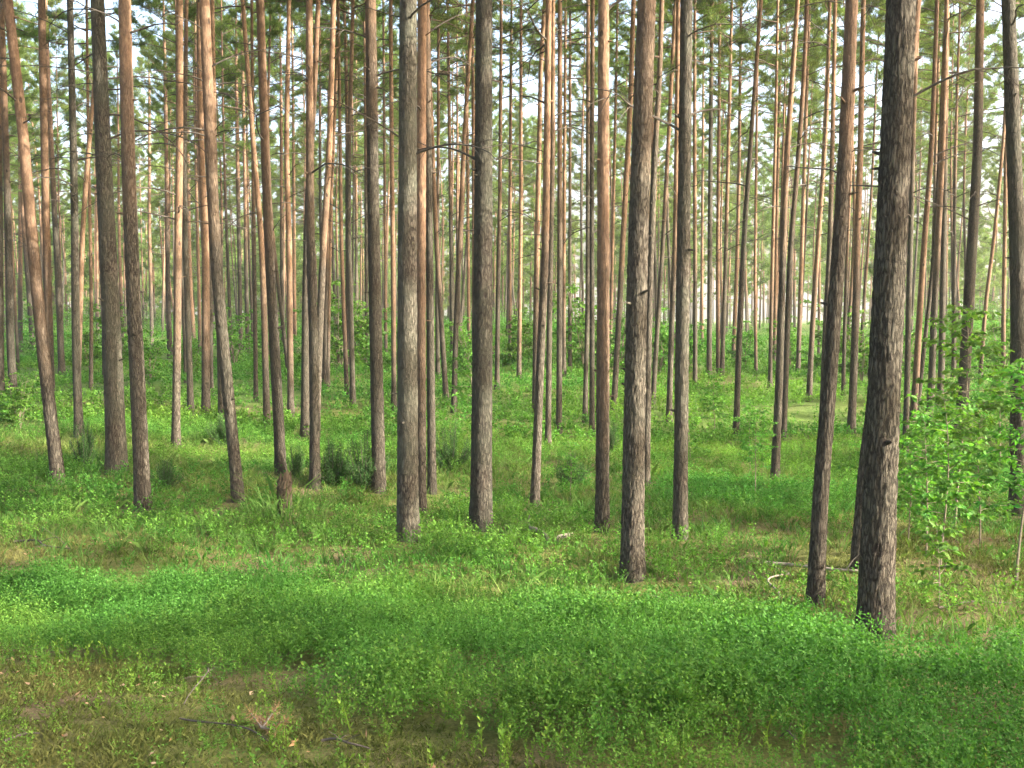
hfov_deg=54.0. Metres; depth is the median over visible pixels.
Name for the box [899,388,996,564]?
sapling
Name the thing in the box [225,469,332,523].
grass tuft
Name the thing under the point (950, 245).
pine tree
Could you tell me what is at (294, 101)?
pine tree
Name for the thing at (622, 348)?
bush
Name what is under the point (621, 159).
pine tree
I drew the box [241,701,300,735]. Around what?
dry pine spray
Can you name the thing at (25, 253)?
pine tree
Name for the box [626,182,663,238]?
pine tree
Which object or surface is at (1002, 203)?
pine tree
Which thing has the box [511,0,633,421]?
pine tree
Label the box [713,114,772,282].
pine tree
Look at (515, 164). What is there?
pine tree
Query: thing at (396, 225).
pine tree
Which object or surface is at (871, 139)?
pine tree
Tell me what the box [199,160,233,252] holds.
pine tree
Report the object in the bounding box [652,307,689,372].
bush
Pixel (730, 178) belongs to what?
pine tree
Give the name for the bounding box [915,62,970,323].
pine tree
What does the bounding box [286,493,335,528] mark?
grass tuft
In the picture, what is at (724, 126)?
pine tree
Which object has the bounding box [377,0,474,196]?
pine tree
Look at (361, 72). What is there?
pine tree
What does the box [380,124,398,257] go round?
pine tree
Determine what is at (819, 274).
pine tree
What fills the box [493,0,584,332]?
pine tree
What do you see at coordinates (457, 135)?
pine tree
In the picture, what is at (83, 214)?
pine tree
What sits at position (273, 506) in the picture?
grass tuft
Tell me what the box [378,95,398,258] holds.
pine tree
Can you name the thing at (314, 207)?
pine tree
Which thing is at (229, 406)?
pine tree
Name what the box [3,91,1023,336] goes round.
pine wood
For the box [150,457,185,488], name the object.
juniper
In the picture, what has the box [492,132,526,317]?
pine tree
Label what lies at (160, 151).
pine tree
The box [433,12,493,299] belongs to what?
pine tree
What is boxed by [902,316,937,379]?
bush
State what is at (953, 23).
pine tree
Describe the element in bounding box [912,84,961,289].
pine tree
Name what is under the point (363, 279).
pine tree
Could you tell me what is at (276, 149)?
pine tree
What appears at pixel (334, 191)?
pine tree
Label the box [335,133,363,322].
pine tree
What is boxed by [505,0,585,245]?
pine tree
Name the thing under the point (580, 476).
juniper
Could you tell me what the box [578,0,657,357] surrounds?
pine tree
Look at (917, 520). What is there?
sapling
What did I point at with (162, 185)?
pine tree
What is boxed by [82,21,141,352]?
pine tree
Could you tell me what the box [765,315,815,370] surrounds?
bush
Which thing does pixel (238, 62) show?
pine tree
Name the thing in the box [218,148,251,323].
pine tree
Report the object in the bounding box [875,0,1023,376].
pine tree
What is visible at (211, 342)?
pine tree
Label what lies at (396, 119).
pine tree
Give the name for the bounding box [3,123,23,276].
pine tree
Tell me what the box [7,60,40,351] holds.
pine tree
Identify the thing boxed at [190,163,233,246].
pine tree
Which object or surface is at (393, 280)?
pine tree
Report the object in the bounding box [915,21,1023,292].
pine tree
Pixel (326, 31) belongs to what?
pine tree
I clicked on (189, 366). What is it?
pine tree
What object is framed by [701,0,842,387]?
pine tree
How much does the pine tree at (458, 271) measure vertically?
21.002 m
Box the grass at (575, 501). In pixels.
[0,418,1023,649]
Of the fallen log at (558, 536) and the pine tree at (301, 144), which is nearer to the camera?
the fallen log at (558, 536)
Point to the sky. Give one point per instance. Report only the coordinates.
(531, 86)
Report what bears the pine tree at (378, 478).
on the ground at (802, 415)
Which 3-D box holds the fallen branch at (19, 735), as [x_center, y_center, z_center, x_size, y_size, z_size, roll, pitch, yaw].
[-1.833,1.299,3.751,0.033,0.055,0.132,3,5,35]
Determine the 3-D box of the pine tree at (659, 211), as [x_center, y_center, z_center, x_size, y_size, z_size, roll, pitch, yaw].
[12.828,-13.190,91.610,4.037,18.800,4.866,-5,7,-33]
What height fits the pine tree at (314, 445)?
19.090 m
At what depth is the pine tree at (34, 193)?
91.20 m
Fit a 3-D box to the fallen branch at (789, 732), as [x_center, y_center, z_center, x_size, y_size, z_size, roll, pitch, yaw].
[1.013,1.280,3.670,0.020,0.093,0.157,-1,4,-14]
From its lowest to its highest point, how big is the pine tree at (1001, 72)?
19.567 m
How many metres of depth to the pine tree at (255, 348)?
25.75 m
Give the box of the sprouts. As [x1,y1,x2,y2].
[0,621,991,767]
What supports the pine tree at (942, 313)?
on the ground at (802, 415)
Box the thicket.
[4,280,1009,355]
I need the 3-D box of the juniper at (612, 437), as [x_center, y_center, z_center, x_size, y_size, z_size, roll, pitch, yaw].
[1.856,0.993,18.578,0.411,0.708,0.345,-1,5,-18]
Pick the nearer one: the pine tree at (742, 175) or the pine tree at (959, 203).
the pine tree at (959, 203)
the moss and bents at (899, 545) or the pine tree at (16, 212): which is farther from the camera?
the pine tree at (16, 212)
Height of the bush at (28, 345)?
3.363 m
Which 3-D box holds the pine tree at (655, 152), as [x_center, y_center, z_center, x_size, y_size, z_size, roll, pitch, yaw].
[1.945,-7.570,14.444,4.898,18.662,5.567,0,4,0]
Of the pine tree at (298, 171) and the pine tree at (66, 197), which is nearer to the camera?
the pine tree at (298, 171)
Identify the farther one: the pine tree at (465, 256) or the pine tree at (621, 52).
the pine tree at (465, 256)
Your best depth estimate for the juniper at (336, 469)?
14.63 m
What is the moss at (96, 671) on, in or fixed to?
on the ground at (802, 415)
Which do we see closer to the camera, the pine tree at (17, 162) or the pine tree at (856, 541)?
the pine tree at (856, 541)
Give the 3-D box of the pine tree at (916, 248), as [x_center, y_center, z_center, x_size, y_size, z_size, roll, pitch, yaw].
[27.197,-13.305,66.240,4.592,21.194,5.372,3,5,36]
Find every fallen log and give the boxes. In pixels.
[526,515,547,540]
[555,532,573,541]
[765,554,858,571]
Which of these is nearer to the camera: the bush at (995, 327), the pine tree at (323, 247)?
the pine tree at (323, 247)
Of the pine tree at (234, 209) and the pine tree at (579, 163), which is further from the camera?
the pine tree at (234, 209)
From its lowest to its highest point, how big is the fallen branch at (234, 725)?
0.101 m
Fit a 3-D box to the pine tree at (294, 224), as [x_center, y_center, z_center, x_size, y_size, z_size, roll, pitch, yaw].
[-11.618,-12.460,53.179,5.168,20.816,5.813,3,5,37]
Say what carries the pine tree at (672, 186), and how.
on the ground at (802, 415)
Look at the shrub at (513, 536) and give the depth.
10.70 m
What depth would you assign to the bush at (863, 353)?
32.44 m
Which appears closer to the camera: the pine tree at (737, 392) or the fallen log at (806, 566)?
the fallen log at (806, 566)
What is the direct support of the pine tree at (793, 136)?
on the ground at (802, 415)
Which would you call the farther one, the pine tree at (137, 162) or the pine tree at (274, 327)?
the pine tree at (137, 162)
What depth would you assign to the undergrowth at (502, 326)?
55.65 m
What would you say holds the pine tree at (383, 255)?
on the ground at (802, 415)
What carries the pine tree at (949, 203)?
on the ground at (802, 415)
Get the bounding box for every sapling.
[450,349,495,399]
[557,439,587,497]
[669,405,712,456]
[693,368,730,431]
[731,407,771,457]
[734,404,777,489]
[842,440,860,478]
[897,406,972,556]
[897,428,945,543]
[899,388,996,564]
[900,301,1023,523]
[908,518,976,609]
[944,409,1023,542]
[952,358,1023,586]
[961,339,1009,460]
[994,627,1023,696]
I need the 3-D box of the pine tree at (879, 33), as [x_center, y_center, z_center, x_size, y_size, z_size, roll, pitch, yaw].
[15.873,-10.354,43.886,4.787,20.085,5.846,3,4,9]
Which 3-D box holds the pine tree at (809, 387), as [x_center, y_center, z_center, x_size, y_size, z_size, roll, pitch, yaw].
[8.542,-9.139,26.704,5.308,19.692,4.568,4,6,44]
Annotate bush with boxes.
[0,372,42,427]
[18,303,69,353]
[65,318,101,369]
[85,302,154,359]
[121,327,171,384]
[168,337,201,377]
[213,307,259,364]
[252,308,301,357]
[297,279,369,371]
[331,289,390,361]
[383,307,434,363]
[444,316,501,369]
[494,307,532,363]
[552,283,624,370]
[609,310,625,364]
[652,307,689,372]
[667,319,706,369]
[725,320,767,368]
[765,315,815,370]
[796,299,867,382]
[821,306,901,382]
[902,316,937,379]
[926,307,990,369]
[973,297,1009,372]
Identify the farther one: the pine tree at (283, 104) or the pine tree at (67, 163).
the pine tree at (67, 163)
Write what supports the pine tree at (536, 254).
on the ground at (802, 415)
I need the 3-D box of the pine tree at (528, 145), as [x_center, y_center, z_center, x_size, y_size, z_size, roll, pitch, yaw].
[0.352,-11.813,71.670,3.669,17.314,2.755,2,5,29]
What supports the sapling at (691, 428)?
on the ground at (802, 415)
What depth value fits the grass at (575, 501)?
11.48 m
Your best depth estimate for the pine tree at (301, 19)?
32.62 m
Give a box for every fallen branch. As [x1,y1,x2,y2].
[4,725,39,741]
[14,527,69,548]
[179,667,221,704]
[179,717,283,749]
[321,732,371,750]
[757,562,789,601]
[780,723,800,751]
[935,568,1012,608]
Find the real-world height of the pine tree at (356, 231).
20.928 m
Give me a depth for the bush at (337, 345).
33.55 m
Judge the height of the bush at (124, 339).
2.621 m
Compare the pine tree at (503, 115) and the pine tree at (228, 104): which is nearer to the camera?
the pine tree at (228, 104)
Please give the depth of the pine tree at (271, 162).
85.38 m
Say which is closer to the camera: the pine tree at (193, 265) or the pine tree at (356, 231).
the pine tree at (356, 231)
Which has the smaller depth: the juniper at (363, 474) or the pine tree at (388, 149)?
the juniper at (363, 474)
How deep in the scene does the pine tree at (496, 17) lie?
45.60 m
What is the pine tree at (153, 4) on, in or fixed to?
on the ground at (802, 415)
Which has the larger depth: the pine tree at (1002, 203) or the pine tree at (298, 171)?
the pine tree at (1002, 203)
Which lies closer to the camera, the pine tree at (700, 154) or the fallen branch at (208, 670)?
the fallen branch at (208, 670)
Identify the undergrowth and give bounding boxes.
[0,324,1009,444]
[4,318,1009,363]
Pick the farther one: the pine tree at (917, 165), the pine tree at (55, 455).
the pine tree at (917, 165)
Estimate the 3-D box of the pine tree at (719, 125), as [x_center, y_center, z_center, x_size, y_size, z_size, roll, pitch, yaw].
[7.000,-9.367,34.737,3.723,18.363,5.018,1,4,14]
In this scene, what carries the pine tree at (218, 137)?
on the ground at (802, 415)
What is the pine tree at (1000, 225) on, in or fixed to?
on the ground at (802, 415)
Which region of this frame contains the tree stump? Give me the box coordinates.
[276,469,293,515]
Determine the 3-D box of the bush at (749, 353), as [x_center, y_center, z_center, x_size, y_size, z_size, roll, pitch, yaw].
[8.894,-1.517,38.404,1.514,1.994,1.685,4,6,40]
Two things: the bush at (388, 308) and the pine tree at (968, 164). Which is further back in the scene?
the pine tree at (968, 164)
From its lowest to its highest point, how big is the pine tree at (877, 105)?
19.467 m
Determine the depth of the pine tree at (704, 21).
31.08 m
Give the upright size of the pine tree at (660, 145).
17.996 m
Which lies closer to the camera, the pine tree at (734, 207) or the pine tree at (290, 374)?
the pine tree at (290, 374)
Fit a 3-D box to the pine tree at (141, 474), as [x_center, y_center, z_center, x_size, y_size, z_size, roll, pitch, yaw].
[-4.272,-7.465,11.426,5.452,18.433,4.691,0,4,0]
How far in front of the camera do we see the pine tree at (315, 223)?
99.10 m
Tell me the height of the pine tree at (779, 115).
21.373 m
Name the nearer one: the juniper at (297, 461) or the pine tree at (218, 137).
the juniper at (297, 461)
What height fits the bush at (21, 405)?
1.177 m
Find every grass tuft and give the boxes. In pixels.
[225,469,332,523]
[226,491,286,519]
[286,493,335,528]
[301,513,356,545]
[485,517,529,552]
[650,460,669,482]
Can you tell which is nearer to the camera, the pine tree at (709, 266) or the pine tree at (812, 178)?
the pine tree at (709, 266)
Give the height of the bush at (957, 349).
2.424 m
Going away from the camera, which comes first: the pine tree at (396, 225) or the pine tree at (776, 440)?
the pine tree at (776, 440)
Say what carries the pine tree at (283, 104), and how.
on the ground at (802, 415)
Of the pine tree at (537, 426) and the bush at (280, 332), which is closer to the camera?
the pine tree at (537, 426)
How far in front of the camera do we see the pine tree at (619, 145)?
54.56 m
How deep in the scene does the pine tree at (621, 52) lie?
40.01 m
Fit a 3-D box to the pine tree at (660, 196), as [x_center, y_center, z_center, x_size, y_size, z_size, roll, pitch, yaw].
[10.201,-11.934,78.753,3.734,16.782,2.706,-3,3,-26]
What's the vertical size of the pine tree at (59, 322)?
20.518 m
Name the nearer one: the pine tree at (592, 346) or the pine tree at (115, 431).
the pine tree at (115, 431)
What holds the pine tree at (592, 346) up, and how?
on the ground at (802, 415)
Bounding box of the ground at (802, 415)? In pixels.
[0,319,1023,767]
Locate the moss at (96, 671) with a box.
[0,646,572,767]
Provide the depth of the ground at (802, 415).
8.51 m
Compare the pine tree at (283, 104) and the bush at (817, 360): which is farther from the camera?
the pine tree at (283, 104)
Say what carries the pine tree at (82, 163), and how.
on the ground at (802, 415)
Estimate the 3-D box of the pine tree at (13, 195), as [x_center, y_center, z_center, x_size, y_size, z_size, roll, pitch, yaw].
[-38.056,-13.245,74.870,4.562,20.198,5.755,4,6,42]
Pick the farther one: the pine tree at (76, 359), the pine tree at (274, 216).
the pine tree at (274, 216)
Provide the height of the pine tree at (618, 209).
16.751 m
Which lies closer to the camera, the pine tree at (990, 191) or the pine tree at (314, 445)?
the pine tree at (314, 445)
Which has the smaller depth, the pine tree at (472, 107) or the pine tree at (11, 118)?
the pine tree at (472, 107)
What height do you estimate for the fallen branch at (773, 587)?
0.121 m
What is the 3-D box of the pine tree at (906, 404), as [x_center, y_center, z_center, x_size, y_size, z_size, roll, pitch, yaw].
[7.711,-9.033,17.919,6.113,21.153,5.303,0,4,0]
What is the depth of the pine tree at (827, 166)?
86.10 m
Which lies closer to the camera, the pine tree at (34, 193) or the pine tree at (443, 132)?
the pine tree at (443, 132)
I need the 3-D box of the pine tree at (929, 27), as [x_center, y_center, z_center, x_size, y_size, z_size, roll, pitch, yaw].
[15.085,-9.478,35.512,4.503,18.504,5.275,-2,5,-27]
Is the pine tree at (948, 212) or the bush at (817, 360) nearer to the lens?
the bush at (817, 360)
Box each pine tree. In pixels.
[0,0,38,393]
[0,0,64,484]
[0,0,142,437]
[0,0,249,474]
[0,6,60,395]
[2,0,81,349]
[2,87,61,250]
[3,11,80,370]
[3,32,49,310]
[3,89,20,272]
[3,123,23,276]
[3,132,40,329]
[3,150,36,290]
[3,193,39,239]
[4,27,38,276]
[4,102,17,333]
[5,0,117,375]
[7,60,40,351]
[7,61,26,76]
[8,0,115,330]
[8,26,78,283]
[10,76,70,287]
[10,126,57,230]
[11,142,51,251]
[11,172,51,230]
[12,166,69,241]
[15,0,147,392]
[18,0,88,392]
[26,82,93,358]
[36,132,86,307]
[37,167,79,303]
[48,0,161,374]
[51,10,140,283]
[52,61,143,337]
[60,0,181,511]
[61,127,84,291]
[62,0,260,446]
[65,146,93,322]
[78,142,117,322]
[79,141,140,243]
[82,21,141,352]
[88,0,281,502]
[91,134,159,334]
[107,0,228,382]
[109,46,187,344]
[114,107,164,325]
[114,169,147,224]
[132,0,246,351]
[133,0,198,358]
[135,1,230,318]
[136,0,223,412]
[138,88,190,294]
[139,67,194,348]
[144,0,250,251]
[145,34,218,241]
[145,174,174,286]
[147,146,174,310]
[149,0,257,419]
[151,45,260,289]
[151,90,222,338]
[152,0,301,423]
[158,150,201,291]
[160,17,261,282]
[162,154,199,251]
[165,27,261,394]
[166,0,322,401]
[169,0,304,428]
[173,0,265,362]
[187,0,278,351]
[188,0,283,355]
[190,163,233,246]
[190,172,201,316]
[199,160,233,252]
[212,0,327,436]
[216,0,283,343]
[217,83,278,278]
[217,120,243,326]
[218,0,327,369]
[218,52,284,296]
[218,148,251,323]
[223,0,360,420]
[226,0,286,474]
[227,134,275,267]
[233,116,291,269]
[238,4,344,353]
[239,2,341,342]
[250,146,291,320]
[260,121,303,329]
[264,0,381,388]
[264,2,362,240]
[265,0,365,395]
[270,12,336,305]
[272,177,303,308]
[273,121,324,275]
[277,111,324,283]
[278,0,377,390]
[278,4,388,338]
[282,0,373,489]
[283,136,344,296]
[291,0,397,367]
[291,0,441,407]
[291,139,323,285]
[295,155,322,270]
[296,0,397,437]
[298,0,398,291]
[298,0,473,493]
[300,138,354,270]
[301,21,379,323]
[311,0,431,515]
[314,0,397,326]
[320,0,443,347]
[322,0,441,357]
[322,110,389,317]
[323,46,388,315]
[331,0,456,411]
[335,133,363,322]
[336,0,398,259]
[342,0,495,399]
[351,57,434,289]
[352,0,398,261]
[359,122,397,317]
[360,145,397,320]
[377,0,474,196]
[377,0,502,354]
[378,56,440,180]
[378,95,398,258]
[380,0,516,377]
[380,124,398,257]
[381,148,447,221]
[382,159,397,321]
[383,171,397,287]
[384,0,493,531]
[390,0,532,542]
[426,0,475,494]
[430,0,501,330]
[430,1,514,357]
[430,8,502,329]
[431,0,506,322]
[431,0,512,342]
[432,0,535,413]
[432,88,464,285]
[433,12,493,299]
[433,154,455,283]
[440,141,471,319]
[442,0,557,389]
[443,0,582,358]
[448,0,585,412]
[451,79,517,179]
[453,61,508,257]
[454,151,503,221]
[455,0,588,446]
[455,115,518,261]
[464,0,634,433]
[471,0,544,334]
[492,0,624,376]
[492,112,535,314]
[492,127,513,215]
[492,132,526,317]
[493,0,557,377]
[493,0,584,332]
[493,98,534,321]
[493,116,556,321]
[497,97,541,255]
[502,117,567,288]
[503,0,619,371]
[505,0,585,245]
[506,0,553,506]
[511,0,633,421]
[512,169,541,321]
[513,113,556,251]
[528,1,630,326]
[531,125,567,314]
[533,0,596,436]
[541,129,567,306]
[542,64,618,314]
[554,0,634,274]
[554,139,585,296]
[562,98,612,301]
[567,0,729,266]
[577,16,634,281]
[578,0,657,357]
[579,159,622,286]
[583,0,766,539]
[583,100,657,327]
[583,137,621,280]
[593,0,622,532]
[594,25,673,324]
[595,0,708,321]
[609,0,672,410]
[609,14,700,265]
[609,102,666,284]
[609,167,629,270]
[610,0,736,384]
[611,0,723,403]
[614,103,671,262]
[616,0,679,485]
[616,0,693,421]
[619,0,655,582]
[623,76,698,326]
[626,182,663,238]
[627,179,665,326]
[630,0,751,377]
[631,2,708,349]
[631,40,707,292]
[653,0,804,376]
[654,157,671,310]
[655,0,791,366]
[656,172,692,298]
[657,48,714,194]
[661,7,743,339]
[663,0,770,372]
[670,152,720,330]
[671,120,724,245]
[674,0,800,436]
[689,181,706,329]
[691,87,762,338]
[692,36,757,283]
[697,0,830,375]
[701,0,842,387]
[704,0,837,360]
[707,137,762,271]
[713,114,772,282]
[716,0,864,440]
[720,138,780,335]
[732,0,839,252]
[749,10,821,303]
[750,0,844,373]
[764,0,885,368]
[764,0,921,401]
[765,126,824,278]
[768,140,815,250]
[769,13,879,354]
[770,0,880,478]
[770,20,865,312]
[779,0,863,607]
[785,0,879,408]
[793,115,835,285]
[800,0,1023,568]
[812,125,864,272]
[818,0,976,454]
[820,0,878,395]
[823,0,938,364]
[825,0,919,437]
[842,0,1023,423]
[849,136,877,327]
[850,123,878,300]
[854,0,915,640]
[856,0,940,122]
[856,12,965,218]
[857,0,1003,368]
[858,0,971,283]
[858,0,999,408]
[864,0,1006,437]
[871,0,994,420]
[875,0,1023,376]
[904,123,932,320]
[911,21,963,331]
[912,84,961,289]
[912,123,927,323]
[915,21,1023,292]
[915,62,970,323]
[916,0,1002,320]
[916,2,974,410]
[917,2,1002,274]
[918,127,969,251]
[924,74,980,326]
[930,168,967,268]
[948,0,1023,367]
[948,178,969,319]
[952,108,993,293]
[953,4,1023,263]
[956,148,991,274]
[957,90,1007,308]
[959,0,1023,384]
[981,132,1023,309]
[983,158,1023,317]
[984,0,1023,153]
[994,165,1023,238]
[1000,81,1023,150]
[1001,0,1023,515]
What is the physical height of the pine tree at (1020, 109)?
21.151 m
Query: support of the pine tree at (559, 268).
on the ground at (802, 415)
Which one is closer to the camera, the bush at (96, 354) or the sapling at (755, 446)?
the sapling at (755, 446)
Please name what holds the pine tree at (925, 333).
on the ground at (802, 415)
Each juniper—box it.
[68,421,97,466]
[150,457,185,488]
[202,411,241,445]
[287,442,307,476]
[303,436,359,485]
[343,429,391,491]
[436,422,470,468]
[552,450,591,487]
[609,420,619,453]
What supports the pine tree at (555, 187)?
on the ground at (802, 415)
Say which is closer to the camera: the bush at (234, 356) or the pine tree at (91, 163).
the bush at (234, 356)
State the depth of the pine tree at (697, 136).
70.35 m
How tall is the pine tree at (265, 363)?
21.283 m
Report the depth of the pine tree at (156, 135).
55.22 m
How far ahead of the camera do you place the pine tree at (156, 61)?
49.23 m
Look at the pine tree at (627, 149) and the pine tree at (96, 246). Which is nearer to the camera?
the pine tree at (627, 149)
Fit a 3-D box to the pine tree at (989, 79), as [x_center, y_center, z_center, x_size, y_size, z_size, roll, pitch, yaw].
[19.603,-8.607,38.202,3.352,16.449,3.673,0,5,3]
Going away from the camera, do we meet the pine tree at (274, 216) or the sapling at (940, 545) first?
the sapling at (940, 545)
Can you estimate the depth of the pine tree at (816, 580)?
8.15 m
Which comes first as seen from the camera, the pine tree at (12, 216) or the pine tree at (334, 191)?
the pine tree at (12, 216)
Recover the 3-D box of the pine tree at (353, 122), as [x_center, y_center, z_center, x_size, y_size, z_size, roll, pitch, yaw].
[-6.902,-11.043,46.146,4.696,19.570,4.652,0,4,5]
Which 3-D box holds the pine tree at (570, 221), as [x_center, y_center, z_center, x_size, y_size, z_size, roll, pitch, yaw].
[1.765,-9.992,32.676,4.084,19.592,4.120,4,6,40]
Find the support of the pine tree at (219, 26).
on the ground at (802, 415)
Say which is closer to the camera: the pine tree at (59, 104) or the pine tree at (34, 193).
the pine tree at (59, 104)
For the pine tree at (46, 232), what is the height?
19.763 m
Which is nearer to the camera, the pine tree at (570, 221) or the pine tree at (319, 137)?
the pine tree at (570, 221)
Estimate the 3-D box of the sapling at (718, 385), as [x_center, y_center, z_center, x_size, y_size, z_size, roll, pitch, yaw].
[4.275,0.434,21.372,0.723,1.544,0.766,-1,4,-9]
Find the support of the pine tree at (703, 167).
on the ground at (802, 415)
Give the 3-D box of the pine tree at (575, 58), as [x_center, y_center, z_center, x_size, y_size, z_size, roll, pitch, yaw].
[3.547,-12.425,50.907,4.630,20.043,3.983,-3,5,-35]
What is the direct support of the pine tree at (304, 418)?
on the ground at (802, 415)
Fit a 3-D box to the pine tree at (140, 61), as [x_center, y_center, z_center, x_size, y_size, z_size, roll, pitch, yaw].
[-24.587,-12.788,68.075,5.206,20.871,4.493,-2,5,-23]
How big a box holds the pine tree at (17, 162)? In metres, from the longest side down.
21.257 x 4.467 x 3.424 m
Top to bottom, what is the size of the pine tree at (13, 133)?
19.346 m
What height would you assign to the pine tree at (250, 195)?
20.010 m
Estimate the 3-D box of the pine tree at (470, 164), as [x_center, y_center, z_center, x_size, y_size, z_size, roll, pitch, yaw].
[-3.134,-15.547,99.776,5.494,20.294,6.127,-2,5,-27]
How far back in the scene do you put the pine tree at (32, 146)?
58.97 m
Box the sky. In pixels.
[5,0,1023,319]
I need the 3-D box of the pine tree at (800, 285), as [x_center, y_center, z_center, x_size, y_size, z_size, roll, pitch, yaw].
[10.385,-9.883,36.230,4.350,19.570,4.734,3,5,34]
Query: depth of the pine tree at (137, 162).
93.18 m
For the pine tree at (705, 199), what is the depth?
94.08 m
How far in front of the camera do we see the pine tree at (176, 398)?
17.58 m
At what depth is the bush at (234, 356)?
39.95 m
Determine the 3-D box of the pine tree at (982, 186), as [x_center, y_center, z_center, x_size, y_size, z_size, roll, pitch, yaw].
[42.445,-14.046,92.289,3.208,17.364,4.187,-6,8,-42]
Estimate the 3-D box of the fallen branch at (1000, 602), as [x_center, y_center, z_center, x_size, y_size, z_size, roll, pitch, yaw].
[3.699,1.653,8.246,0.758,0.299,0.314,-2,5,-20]
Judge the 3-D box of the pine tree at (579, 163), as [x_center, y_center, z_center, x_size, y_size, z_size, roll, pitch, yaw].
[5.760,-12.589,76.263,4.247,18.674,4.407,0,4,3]
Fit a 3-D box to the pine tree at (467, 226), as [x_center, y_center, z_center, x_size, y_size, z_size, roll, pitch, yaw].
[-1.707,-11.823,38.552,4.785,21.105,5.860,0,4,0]
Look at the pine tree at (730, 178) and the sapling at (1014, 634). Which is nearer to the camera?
the sapling at (1014, 634)
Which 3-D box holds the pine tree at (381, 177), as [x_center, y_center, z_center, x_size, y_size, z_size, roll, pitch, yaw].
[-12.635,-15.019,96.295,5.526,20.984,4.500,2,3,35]
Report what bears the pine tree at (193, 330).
on the ground at (802, 415)
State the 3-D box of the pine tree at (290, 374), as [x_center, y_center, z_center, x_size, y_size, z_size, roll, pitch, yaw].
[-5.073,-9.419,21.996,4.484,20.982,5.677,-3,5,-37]
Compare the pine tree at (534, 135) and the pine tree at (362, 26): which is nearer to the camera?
the pine tree at (362, 26)
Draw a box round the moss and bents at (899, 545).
[0,502,1023,644]
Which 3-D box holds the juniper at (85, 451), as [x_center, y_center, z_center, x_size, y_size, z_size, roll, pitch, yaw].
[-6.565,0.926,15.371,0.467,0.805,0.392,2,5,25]
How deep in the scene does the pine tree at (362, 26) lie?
35.54 m
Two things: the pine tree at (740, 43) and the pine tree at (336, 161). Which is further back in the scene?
the pine tree at (336, 161)
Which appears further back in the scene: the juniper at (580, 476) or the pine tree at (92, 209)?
the pine tree at (92, 209)
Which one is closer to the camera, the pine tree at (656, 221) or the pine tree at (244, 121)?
the pine tree at (244, 121)
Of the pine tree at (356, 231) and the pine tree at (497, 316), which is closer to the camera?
the pine tree at (497, 316)
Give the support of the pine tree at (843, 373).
on the ground at (802, 415)
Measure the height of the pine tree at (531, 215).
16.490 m
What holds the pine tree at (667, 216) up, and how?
on the ground at (802, 415)
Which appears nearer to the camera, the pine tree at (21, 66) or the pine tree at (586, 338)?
the pine tree at (586, 338)
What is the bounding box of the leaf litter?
[0,512,1023,767]
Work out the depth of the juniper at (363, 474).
14.50 m
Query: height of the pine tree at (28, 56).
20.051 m
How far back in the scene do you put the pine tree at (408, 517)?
10.73 m
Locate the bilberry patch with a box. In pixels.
[0,550,1023,767]
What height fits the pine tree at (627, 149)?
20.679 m
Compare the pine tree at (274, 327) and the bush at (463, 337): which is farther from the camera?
the bush at (463, 337)
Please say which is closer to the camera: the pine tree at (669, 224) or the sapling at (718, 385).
the sapling at (718, 385)
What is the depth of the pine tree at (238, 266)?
46.25 m
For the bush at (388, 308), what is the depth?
33.64 m
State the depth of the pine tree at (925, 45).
40.87 m
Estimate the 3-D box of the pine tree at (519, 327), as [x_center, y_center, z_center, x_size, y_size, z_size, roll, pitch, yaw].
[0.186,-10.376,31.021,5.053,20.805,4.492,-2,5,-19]
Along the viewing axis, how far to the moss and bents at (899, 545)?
10.08 m
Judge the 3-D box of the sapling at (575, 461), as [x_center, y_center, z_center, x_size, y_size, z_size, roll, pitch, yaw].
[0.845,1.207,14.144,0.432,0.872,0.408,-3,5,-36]
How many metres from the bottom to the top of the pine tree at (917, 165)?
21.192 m
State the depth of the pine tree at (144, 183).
100.58 m
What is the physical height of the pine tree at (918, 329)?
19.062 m
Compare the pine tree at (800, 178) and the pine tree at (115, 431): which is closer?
the pine tree at (115, 431)
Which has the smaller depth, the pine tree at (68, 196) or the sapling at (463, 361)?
the sapling at (463, 361)
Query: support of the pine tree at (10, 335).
on the ground at (802, 415)
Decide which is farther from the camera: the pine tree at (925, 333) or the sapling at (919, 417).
the pine tree at (925, 333)
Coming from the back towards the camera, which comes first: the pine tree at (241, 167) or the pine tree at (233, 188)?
the pine tree at (233, 188)
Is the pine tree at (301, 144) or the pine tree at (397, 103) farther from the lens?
the pine tree at (301, 144)
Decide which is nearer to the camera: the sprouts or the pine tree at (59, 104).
the sprouts
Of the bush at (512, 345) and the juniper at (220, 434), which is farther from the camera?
the bush at (512, 345)
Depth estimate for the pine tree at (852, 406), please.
20.73 m
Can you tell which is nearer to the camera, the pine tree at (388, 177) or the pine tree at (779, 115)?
the pine tree at (779, 115)
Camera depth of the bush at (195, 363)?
32.88 m
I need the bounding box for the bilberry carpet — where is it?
[0,402,1023,618]
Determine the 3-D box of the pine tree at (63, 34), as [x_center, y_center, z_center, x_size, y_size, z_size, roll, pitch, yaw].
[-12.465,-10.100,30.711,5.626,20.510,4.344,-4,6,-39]
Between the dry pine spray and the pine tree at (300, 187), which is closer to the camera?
the dry pine spray
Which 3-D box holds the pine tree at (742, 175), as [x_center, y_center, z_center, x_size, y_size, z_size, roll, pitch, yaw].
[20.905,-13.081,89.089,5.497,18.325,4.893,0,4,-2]
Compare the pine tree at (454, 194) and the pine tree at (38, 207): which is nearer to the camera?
the pine tree at (454, 194)
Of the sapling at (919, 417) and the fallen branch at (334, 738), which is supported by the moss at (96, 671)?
the fallen branch at (334, 738)

